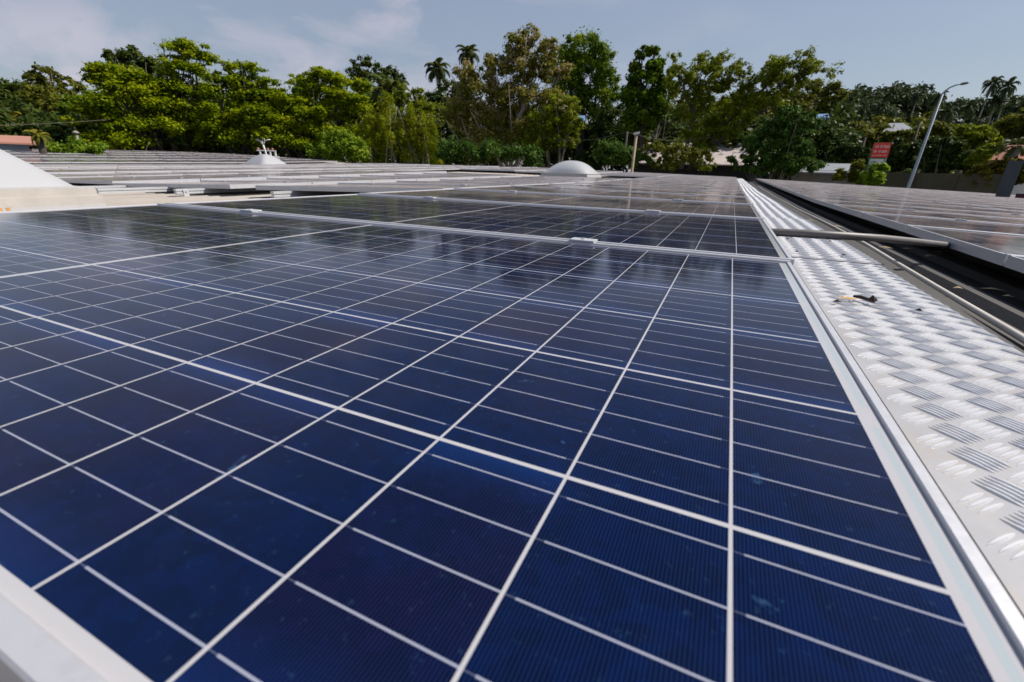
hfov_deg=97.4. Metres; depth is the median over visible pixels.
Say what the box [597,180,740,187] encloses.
solar panel
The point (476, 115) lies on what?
broadleaf tree
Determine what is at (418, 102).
broadleaf tree
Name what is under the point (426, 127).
bamboo clump
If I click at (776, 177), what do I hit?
broadleaf tree
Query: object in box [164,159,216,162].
solar panel
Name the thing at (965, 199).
solar panel
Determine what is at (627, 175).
solar panel
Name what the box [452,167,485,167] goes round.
solar panel
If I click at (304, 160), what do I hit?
solar panel
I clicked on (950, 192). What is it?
solar panel
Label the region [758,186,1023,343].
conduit
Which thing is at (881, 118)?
broadleaf tree
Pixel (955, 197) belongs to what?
solar panel
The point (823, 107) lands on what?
broadleaf tree
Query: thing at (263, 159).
skylight
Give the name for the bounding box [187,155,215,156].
solar panel
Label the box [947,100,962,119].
broadleaf tree
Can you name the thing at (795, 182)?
solar panel
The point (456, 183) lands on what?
solar panel
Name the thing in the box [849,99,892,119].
broadleaf tree
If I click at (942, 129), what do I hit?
broadleaf tree
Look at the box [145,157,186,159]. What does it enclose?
solar panel
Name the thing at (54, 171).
solar panel
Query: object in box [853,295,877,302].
dry twig
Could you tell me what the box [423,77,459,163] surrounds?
broadleaf tree
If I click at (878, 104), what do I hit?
coconut palm
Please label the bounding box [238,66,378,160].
almond tree
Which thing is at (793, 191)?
solar panel
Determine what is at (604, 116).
broadleaf tree
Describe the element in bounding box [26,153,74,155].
solar panel
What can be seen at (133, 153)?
solar panel
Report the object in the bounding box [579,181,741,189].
solar panel
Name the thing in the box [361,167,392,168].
solar panel
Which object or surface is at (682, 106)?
broadleaf tree
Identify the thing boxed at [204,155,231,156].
solar panel
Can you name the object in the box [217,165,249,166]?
solar panel
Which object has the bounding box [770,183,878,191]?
solar panel
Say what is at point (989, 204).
solar panel
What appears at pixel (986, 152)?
leafy bush
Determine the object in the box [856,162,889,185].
leafy bush
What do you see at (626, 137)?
utility pole
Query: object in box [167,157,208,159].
solar panel
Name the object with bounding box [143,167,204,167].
solar panel
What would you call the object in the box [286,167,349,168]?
solar panel
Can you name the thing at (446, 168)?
solar panel
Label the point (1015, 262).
solar panel
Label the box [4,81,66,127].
broadleaf tree
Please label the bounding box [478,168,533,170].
solar panel
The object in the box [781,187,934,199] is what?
solar panel
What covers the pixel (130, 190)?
mounting rail
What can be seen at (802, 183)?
solar panel
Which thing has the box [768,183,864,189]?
solar panel
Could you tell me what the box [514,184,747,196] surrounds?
solar panel
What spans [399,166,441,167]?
solar panel
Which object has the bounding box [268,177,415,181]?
solar panel
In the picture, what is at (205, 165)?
solar panel
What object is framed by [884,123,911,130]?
hillside house
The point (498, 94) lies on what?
flowering tree
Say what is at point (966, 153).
broadleaf tree
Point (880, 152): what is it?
roadside sign
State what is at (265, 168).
solar panel
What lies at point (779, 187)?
solar panel
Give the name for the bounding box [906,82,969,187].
street lamp
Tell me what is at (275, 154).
balustrade
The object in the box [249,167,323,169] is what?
solar panel
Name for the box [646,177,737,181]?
solar panel
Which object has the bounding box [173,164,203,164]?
solar panel
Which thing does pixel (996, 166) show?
leafy bush
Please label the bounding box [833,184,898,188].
solar panel
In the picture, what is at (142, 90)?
almond tree
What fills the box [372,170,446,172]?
solar panel
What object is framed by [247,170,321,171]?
solar panel
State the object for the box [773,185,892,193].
solar panel
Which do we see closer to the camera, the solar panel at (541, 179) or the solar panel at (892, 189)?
the solar panel at (541, 179)
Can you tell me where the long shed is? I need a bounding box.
[633,143,758,181]
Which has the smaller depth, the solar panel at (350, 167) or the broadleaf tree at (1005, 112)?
the solar panel at (350, 167)
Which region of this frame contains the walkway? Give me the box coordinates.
[737,178,1023,618]
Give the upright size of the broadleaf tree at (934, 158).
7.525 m
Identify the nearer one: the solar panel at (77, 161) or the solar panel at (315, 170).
the solar panel at (315, 170)
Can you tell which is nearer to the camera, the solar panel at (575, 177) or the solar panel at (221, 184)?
the solar panel at (221, 184)
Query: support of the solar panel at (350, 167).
on the warehouse building
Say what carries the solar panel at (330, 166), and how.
on the warehouse building
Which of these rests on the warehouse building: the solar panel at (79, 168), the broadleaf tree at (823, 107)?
the solar panel at (79, 168)
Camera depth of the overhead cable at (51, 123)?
23.11 m
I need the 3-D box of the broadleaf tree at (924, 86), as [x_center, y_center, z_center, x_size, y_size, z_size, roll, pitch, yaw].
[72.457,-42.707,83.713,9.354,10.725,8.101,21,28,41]
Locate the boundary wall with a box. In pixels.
[880,170,1004,193]
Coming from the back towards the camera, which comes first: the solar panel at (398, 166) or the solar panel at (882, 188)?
the solar panel at (398, 166)
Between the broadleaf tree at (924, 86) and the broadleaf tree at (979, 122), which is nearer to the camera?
the broadleaf tree at (979, 122)
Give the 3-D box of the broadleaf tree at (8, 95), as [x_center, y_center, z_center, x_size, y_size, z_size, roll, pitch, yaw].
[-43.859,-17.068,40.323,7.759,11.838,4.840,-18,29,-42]
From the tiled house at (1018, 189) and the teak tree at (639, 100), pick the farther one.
the teak tree at (639, 100)
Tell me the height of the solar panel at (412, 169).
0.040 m
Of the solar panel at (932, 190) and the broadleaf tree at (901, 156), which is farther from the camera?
the broadleaf tree at (901, 156)
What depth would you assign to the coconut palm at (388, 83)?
37.96 m
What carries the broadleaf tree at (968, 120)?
on the hills
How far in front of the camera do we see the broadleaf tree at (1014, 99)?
66.09 m
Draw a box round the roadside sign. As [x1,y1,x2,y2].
[866,142,891,171]
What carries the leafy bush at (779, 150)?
on the ground
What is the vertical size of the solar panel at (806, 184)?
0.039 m
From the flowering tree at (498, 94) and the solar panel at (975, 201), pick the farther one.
the flowering tree at (498, 94)
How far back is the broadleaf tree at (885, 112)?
66.29 m
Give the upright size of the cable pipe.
0.122 m
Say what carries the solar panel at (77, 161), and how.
on the warehouse building
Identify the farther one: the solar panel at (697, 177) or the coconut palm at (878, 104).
the coconut palm at (878, 104)
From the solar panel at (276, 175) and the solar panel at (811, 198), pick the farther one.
the solar panel at (276, 175)
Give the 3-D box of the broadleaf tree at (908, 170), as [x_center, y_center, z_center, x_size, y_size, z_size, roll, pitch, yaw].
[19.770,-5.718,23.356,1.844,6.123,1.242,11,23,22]
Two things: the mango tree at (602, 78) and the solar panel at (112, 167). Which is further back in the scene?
the mango tree at (602, 78)
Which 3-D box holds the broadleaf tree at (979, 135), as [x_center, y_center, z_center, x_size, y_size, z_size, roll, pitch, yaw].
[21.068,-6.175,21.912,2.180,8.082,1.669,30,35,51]
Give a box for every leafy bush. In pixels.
[45,136,110,153]
[304,126,371,162]
[433,136,547,166]
[586,137,655,168]
[638,139,714,173]
[725,103,828,182]
[831,158,869,182]
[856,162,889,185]
[962,142,1004,167]
[964,155,1023,186]
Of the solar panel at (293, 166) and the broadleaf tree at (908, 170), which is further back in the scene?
the broadleaf tree at (908, 170)
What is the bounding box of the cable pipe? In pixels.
[771,228,950,248]
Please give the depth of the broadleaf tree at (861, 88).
83.52 m
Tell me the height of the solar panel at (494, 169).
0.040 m
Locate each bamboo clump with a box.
[356,107,392,162]
[368,89,405,162]
[391,101,429,163]
[412,109,444,164]
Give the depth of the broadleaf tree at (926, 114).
69.78 m
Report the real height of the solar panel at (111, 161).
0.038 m
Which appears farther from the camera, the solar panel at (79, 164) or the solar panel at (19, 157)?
the solar panel at (19, 157)
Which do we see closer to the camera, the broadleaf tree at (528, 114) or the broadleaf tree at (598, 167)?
the broadleaf tree at (528, 114)
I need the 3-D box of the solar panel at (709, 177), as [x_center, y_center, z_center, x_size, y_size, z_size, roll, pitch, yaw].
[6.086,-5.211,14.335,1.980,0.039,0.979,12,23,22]
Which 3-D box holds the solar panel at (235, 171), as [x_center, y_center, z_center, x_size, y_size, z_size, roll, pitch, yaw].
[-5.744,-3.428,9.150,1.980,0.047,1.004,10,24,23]
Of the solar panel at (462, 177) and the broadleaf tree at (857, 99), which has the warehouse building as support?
the solar panel at (462, 177)
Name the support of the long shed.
on the ground
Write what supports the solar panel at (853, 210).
on the warehouse building
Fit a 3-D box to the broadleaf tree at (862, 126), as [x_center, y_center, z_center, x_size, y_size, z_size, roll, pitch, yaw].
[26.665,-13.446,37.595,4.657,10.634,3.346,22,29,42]
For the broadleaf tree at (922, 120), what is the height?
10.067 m
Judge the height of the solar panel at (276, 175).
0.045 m
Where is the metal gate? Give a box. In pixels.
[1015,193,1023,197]
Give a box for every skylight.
[0,149,105,211]
[243,154,285,163]
[540,161,600,177]
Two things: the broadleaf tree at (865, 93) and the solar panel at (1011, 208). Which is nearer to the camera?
the solar panel at (1011, 208)
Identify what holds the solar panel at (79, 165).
on the warehouse building
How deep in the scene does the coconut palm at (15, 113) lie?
27.89 m
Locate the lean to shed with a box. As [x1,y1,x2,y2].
[791,163,862,184]
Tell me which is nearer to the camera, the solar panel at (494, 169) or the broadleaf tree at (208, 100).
the solar panel at (494, 169)
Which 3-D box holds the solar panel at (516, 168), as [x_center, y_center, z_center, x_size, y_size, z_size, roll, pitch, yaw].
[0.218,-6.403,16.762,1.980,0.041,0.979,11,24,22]
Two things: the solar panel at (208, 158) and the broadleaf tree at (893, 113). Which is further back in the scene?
the broadleaf tree at (893, 113)
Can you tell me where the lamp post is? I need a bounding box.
[630,132,639,171]
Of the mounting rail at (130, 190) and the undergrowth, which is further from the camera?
the undergrowth
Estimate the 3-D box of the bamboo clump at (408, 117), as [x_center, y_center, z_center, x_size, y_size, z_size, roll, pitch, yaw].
[-6.792,-10.975,30.320,2.403,9.562,2.339,11,23,22]
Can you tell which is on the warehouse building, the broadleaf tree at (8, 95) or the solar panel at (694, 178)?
the solar panel at (694, 178)
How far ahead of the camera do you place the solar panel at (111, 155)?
19.71 m
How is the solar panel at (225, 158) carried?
on the warehouse building
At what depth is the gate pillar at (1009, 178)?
11.08 m
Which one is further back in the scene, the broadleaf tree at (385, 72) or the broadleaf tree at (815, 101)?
the broadleaf tree at (815, 101)
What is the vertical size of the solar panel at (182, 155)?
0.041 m
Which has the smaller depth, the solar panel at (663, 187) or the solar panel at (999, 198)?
the solar panel at (663, 187)
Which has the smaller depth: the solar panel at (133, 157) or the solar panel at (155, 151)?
the solar panel at (133, 157)
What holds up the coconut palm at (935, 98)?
on the hills
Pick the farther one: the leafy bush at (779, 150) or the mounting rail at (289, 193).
the leafy bush at (779, 150)
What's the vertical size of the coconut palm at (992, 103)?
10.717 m
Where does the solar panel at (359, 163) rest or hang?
on the warehouse building
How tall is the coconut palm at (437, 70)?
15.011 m
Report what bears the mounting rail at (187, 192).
on the warehouse building
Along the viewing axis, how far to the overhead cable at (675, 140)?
25.03 m
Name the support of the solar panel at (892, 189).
on the warehouse building
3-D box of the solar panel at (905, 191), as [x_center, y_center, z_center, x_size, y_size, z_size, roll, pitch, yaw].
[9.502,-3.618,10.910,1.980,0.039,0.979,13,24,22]
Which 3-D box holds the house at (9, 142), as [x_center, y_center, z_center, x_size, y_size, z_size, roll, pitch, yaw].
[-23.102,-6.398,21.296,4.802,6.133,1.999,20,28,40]
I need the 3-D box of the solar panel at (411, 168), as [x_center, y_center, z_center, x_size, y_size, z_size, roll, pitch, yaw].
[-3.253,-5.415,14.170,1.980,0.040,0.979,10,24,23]
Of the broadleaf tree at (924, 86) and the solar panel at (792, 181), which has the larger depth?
the broadleaf tree at (924, 86)
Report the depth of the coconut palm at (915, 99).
66.65 m
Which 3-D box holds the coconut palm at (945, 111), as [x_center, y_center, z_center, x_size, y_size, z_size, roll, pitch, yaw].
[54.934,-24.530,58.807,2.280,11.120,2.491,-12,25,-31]
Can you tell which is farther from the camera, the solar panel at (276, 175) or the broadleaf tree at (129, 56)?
the broadleaf tree at (129, 56)
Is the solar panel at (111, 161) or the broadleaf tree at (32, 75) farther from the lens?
the broadleaf tree at (32, 75)
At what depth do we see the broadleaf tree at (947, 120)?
65.69 m
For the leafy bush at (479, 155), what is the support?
on the ground
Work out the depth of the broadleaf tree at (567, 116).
26.34 m
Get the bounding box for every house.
[0,135,35,150]
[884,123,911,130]
[982,145,1023,194]
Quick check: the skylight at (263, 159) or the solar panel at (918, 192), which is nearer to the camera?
the solar panel at (918, 192)
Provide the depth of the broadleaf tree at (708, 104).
47.65 m
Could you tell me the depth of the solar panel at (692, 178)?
11.05 m
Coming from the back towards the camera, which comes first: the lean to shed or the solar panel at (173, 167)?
the lean to shed
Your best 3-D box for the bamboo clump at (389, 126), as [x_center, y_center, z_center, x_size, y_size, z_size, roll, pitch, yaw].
[-8.145,-11.238,30.010,2.583,10.207,2.412,11,23,22]
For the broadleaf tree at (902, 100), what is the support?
on the hills
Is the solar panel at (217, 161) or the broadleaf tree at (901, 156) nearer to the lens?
the solar panel at (217, 161)
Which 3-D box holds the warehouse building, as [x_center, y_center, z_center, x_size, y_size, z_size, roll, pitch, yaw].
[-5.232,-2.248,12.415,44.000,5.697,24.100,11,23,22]
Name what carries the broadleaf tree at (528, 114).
on the ground
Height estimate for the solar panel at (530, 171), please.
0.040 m
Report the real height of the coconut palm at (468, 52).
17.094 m
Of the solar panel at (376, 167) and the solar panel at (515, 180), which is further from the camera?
the solar panel at (376, 167)
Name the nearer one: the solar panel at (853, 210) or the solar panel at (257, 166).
the solar panel at (853, 210)
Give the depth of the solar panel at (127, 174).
7.40 m
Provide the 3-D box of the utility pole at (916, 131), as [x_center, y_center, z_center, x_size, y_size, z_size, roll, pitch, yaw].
[22.724,-8.286,26.696,0.157,8.497,0.157,-17,28,-40]
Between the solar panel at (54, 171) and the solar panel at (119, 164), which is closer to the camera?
the solar panel at (54, 171)
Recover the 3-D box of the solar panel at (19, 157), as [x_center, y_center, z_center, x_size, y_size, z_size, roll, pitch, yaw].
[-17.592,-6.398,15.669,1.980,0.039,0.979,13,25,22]
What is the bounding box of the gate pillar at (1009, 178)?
[995,161,1023,196]
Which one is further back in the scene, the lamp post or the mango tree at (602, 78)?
the mango tree at (602, 78)
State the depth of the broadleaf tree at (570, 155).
62.70 m
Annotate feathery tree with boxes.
[664,48,748,168]
[681,45,844,173]
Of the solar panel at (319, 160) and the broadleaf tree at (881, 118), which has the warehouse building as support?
the solar panel at (319, 160)
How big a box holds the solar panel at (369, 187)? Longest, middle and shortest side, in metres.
1.980 x 1.004 x 0.047 m
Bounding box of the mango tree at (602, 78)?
[545,25,621,162]
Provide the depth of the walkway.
0.47 m
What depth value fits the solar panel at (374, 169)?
12.57 m
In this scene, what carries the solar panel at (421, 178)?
on the warehouse building
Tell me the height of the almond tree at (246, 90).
11.399 m
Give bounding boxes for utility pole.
[622,131,627,171]
[913,122,920,142]
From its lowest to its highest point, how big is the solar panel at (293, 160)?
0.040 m
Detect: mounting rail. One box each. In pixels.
[82,185,132,187]
[95,187,186,193]
[173,188,274,195]
[270,191,369,196]
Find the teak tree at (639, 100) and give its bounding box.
[616,44,682,151]
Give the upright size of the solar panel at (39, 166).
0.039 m
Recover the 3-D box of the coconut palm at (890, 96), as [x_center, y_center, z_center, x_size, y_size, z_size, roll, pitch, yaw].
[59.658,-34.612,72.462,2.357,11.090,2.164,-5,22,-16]
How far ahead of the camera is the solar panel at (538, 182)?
5.75 m
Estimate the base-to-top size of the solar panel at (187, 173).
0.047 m
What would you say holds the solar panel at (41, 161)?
on the warehouse building
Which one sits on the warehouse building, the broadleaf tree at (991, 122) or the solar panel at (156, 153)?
the solar panel at (156, 153)
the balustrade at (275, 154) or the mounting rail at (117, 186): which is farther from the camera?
the balustrade at (275, 154)
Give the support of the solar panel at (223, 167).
on the warehouse building
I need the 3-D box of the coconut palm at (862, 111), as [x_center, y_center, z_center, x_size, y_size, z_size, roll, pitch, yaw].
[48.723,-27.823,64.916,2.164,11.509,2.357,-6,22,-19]
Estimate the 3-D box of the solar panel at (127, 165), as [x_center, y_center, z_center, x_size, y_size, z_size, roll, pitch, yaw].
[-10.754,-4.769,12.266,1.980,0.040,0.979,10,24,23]
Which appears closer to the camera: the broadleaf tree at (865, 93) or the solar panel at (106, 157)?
the solar panel at (106, 157)
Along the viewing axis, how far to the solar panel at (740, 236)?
1.46 m
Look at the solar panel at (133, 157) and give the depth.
19.07 m
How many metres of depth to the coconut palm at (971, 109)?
57.99 m
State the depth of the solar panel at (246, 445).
0.24 m
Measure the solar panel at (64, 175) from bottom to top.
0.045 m
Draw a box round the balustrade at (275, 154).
[257,148,279,157]
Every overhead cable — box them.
[0,119,109,125]
[542,132,625,140]
[629,132,710,140]
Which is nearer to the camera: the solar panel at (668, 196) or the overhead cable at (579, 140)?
the solar panel at (668, 196)
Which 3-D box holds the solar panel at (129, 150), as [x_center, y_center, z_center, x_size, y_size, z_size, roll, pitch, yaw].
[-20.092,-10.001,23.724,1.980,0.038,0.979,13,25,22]
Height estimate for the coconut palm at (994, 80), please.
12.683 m
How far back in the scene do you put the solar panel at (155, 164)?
15.16 m
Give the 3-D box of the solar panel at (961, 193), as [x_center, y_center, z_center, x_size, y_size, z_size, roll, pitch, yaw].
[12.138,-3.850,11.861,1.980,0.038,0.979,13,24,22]
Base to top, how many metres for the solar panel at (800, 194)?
0.047 m
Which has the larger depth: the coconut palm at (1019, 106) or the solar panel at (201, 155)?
the coconut palm at (1019, 106)
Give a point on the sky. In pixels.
(945, 44)
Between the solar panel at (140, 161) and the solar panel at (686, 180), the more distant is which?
the solar panel at (140, 161)
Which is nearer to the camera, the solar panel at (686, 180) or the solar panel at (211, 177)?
the solar panel at (211, 177)
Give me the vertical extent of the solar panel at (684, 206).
0.045 m
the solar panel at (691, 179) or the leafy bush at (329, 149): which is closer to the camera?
the solar panel at (691, 179)
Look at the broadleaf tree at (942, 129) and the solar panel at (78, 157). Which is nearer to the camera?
the solar panel at (78, 157)
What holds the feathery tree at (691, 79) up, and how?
on the ground
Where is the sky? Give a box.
[0,0,1023,171]
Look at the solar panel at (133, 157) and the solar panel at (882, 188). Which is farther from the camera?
the solar panel at (133, 157)
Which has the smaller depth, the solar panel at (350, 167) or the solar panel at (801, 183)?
the solar panel at (801, 183)
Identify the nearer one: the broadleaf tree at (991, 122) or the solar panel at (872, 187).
the solar panel at (872, 187)
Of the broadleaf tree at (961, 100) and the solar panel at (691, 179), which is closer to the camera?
the solar panel at (691, 179)
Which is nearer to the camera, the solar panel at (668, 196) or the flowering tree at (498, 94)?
the solar panel at (668, 196)
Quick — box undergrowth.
[0,90,865,175]
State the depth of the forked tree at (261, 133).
23.49 m
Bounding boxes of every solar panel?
[0,203,1023,681]
[3,150,38,152]
[9,153,45,155]
[15,156,39,158]
[21,156,73,158]
[21,159,70,162]
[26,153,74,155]
[33,165,67,167]
[41,169,114,173]
[42,165,116,166]
[47,159,106,162]
[49,167,115,168]
[51,174,106,176]
[54,156,103,158]
[55,153,100,155]
[57,176,199,184]
[58,164,100,164]
[60,172,182,175]
[72,169,172,172]
[77,167,142,168]
[81,159,137,162]
[83,156,130,158]
[91,154,133,156]
[94,165,158,166]
[101,164,138,164]
[110,156,154,158]
[111,159,166,162]
[113,181,311,188]
[114,154,157,156]
[115,150,143,151]
[116,152,155,154]
[118,171,236,174]
[127,175,266,180]
[131,168,219,171]
[133,150,170,152]
[136,152,176,154]
[136,154,177,156]
[139,159,192,162]
[139,164,172,164]
[140,165,195,166]
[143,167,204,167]
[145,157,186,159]
[155,152,193,154]
[156,154,198,156]
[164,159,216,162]
[165,193,793,264]
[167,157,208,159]
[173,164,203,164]
[178,168,259,170]
[181,165,227,166]
[184,171,280,172]
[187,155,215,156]
[187,157,228,159]
[192,173,318,178]
[197,160,237,162]
[202,179,370,183]
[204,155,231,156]
[205,167,241,167]
[208,157,239,159]
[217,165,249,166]
[218,160,245,162]
[233,167,293,169]
[243,166,272,166]
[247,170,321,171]
[248,172,359,176]
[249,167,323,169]
[250,165,279,165]
[255,183,501,191]
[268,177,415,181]
[273,166,314,166]
[279,159,308,161]
[279,164,308,164]
[279,170,350,171]
[284,159,323,161]
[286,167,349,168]
[295,171,393,174]
[300,159,337,161]
[312,169,371,170]
[315,166,346,166]
[320,175,450,179]
[323,171,421,173]
[325,167,372,168]
[330,164,377,165]
[342,181,537,185]
[345,163,374,163]
[345,169,404,169]
[360,188,762,217]
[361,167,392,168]
[362,174,478,178]
[371,166,427,167]
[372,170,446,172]
[373,168,425,170]
[378,168,443,169]
[386,165,421,165]
[397,180,569,183]
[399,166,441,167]
[403,173,501,177]
[428,168,459,169]
[430,172,521,176]
[440,179,590,182]
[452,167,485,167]
[458,185,751,203]
[461,168,526,170]
[474,177,606,181]
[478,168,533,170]
[500,168,545,169]
[506,177,619,180]
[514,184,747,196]
[515,171,543,172]
[522,176,629,179]
[549,182,744,192]
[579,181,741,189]
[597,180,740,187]
[599,173,665,175]
[600,174,657,176]
[616,179,739,185]
[628,178,738,183]
[634,178,738,182]
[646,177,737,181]
[655,177,737,180]
[658,176,728,179]
[664,176,736,179]
[670,175,736,178]
[677,176,729,178]
[759,179,823,183]
[760,180,830,184]
[761,180,837,185]
[763,181,844,186]
[765,182,851,187]
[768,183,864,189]
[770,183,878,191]
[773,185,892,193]
[777,186,914,196]
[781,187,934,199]
[787,189,962,203]
[794,192,1004,209]
[803,195,1023,214]
[815,199,1023,218]
[831,184,907,189]
[832,204,1023,224]
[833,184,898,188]
[838,185,926,191]
[845,186,945,193]
[852,187,964,195]
[859,212,1023,234]
[865,189,981,197]
[872,190,1000,199]
[886,192,1023,202]
[890,187,966,192]
[899,188,987,194]
[900,194,1023,203]
[905,225,1023,265]
[908,189,986,194]
[921,197,1023,205]
[927,191,994,195]
[936,192,1023,198]
[942,200,1023,207]
[954,194,1020,198]
[971,204,1023,210]
[973,196,1023,199]
[1004,255,1023,272]
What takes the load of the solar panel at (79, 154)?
on the warehouse building
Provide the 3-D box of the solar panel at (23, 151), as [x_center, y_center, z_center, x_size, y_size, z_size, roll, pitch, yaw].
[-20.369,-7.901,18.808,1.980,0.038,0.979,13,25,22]
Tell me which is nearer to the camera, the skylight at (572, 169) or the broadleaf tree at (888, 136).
the skylight at (572, 169)
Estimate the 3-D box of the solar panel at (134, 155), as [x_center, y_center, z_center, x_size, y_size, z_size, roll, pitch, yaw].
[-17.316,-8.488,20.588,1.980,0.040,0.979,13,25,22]
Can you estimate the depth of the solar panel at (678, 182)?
7.67 m
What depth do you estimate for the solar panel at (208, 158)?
21.46 m
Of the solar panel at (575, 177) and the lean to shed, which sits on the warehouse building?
the solar panel at (575, 177)
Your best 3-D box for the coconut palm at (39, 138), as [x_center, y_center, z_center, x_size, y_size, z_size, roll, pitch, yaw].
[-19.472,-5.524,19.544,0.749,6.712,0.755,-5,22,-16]
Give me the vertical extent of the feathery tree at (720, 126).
11.902 m
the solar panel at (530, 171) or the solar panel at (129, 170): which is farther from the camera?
the solar panel at (530, 171)
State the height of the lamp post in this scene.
7.080 m
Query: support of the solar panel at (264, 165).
on the warehouse building
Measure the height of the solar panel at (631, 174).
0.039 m
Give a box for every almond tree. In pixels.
[57,37,226,151]
[177,59,302,154]
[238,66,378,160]
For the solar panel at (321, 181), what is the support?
on the warehouse building
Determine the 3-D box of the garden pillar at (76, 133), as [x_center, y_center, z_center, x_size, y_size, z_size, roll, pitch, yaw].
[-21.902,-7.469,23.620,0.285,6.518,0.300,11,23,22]
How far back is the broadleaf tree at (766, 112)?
44.72 m
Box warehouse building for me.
[29,162,1023,353]
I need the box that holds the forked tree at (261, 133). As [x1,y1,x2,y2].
[251,126,270,153]
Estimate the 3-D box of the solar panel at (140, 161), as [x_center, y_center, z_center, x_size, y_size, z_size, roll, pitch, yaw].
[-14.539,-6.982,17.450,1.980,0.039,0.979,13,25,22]
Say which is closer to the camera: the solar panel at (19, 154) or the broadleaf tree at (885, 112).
the solar panel at (19, 154)
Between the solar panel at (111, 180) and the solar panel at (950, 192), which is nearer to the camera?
the solar panel at (111, 180)
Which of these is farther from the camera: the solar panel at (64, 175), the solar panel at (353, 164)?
the solar panel at (353, 164)
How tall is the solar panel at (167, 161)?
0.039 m
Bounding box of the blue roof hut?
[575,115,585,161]
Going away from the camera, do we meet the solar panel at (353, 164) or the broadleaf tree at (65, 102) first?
the solar panel at (353, 164)
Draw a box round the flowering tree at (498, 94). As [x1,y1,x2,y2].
[438,22,575,166]
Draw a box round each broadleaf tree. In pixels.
[0,76,45,110]
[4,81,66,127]
[19,61,87,110]
[54,90,133,124]
[100,44,168,91]
[185,78,237,109]
[286,82,354,159]
[336,92,394,162]
[343,54,409,113]
[389,80,448,158]
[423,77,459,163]
[444,96,498,165]
[509,92,584,167]
[522,101,549,167]
[545,153,586,163]
[583,102,644,170]
[587,160,606,170]
[660,98,698,122]
[677,94,726,122]
[705,95,771,123]
[757,156,796,180]
[761,95,807,182]
[785,76,852,117]
[811,95,825,107]
[815,88,876,106]
[824,141,871,163]
[826,112,877,162]
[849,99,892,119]
[850,83,894,97]
[851,107,912,124]
[854,114,912,127]
[855,122,894,184]
[856,87,886,100]
[867,104,905,120]
[876,129,919,143]
[879,84,952,114]
[884,80,934,95]
[885,135,921,172]
[890,116,958,127]
[898,110,920,121]
[899,168,912,172]
[910,120,956,169]
[911,135,967,172]
[913,112,960,125]
[914,107,940,122]
[941,123,1004,173]
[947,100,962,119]
[950,96,972,106]
[952,110,977,125]
[953,95,1021,120]
[954,146,1008,172]
[966,116,1002,129]
[974,115,1008,139]
[979,95,1023,118]
[991,108,1023,141]
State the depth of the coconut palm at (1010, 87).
58.65 m
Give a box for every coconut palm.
[1,111,20,129]
[22,129,51,152]
[365,73,410,157]
[424,57,450,138]
[455,44,479,74]
[852,103,869,121]
[868,100,889,115]
[881,88,900,104]
[907,90,928,115]
[924,91,949,118]
[933,106,959,124]
[956,100,981,124]
[976,76,1004,125]
[983,95,1006,124]
[995,76,1020,120]
[996,137,1023,161]
[1008,101,1023,135]
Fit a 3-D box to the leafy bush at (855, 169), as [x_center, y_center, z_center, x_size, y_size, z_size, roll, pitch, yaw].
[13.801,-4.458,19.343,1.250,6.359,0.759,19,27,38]
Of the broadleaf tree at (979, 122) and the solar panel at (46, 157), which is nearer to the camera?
the solar panel at (46, 157)
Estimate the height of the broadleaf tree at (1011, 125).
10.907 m
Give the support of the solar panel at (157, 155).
on the warehouse building
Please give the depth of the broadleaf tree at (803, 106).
46.14 m
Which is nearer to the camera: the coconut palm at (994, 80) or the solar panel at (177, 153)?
the solar panel at (177, 153)
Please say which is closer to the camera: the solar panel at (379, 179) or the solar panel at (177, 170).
the solar panel at (379, 179)
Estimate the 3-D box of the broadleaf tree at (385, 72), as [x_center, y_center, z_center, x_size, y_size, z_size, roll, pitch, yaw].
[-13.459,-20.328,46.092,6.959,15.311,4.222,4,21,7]
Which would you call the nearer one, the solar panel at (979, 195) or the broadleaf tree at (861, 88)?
the solar panel at (979, 195)
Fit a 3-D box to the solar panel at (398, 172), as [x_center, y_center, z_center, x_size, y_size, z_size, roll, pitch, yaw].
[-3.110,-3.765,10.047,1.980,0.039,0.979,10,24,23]
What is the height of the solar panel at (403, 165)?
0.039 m
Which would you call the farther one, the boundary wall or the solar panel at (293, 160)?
the solar panel at (293, 160)
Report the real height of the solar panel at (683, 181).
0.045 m
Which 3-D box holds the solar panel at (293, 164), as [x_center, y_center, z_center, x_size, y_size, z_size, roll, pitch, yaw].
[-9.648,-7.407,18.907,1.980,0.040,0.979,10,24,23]
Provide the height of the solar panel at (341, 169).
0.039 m
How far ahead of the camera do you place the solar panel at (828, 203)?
4.21 m
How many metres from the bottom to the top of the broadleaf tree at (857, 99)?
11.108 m
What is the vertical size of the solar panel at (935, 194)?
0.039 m
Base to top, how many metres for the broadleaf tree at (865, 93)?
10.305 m
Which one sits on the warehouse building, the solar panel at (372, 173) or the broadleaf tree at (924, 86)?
the solar panel at (372, 173)
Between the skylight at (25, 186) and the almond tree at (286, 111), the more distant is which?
the almond tree at (286, 111)
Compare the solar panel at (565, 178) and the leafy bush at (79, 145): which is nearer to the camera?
the solar panel at (565, 178)
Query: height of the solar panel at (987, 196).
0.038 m
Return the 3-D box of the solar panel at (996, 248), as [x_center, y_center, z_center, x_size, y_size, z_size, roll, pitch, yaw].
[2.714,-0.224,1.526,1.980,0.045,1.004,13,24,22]
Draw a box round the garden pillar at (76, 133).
[72,131,78,138]
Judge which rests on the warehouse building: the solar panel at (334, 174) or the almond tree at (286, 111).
the solar panel at (334, 174)
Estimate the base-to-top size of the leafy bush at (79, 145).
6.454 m
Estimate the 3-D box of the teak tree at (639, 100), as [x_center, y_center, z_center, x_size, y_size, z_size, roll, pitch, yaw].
[9.511,-13.750,32.887,4.047,13.733,3.253,18,27,37]
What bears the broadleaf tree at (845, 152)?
on the ground

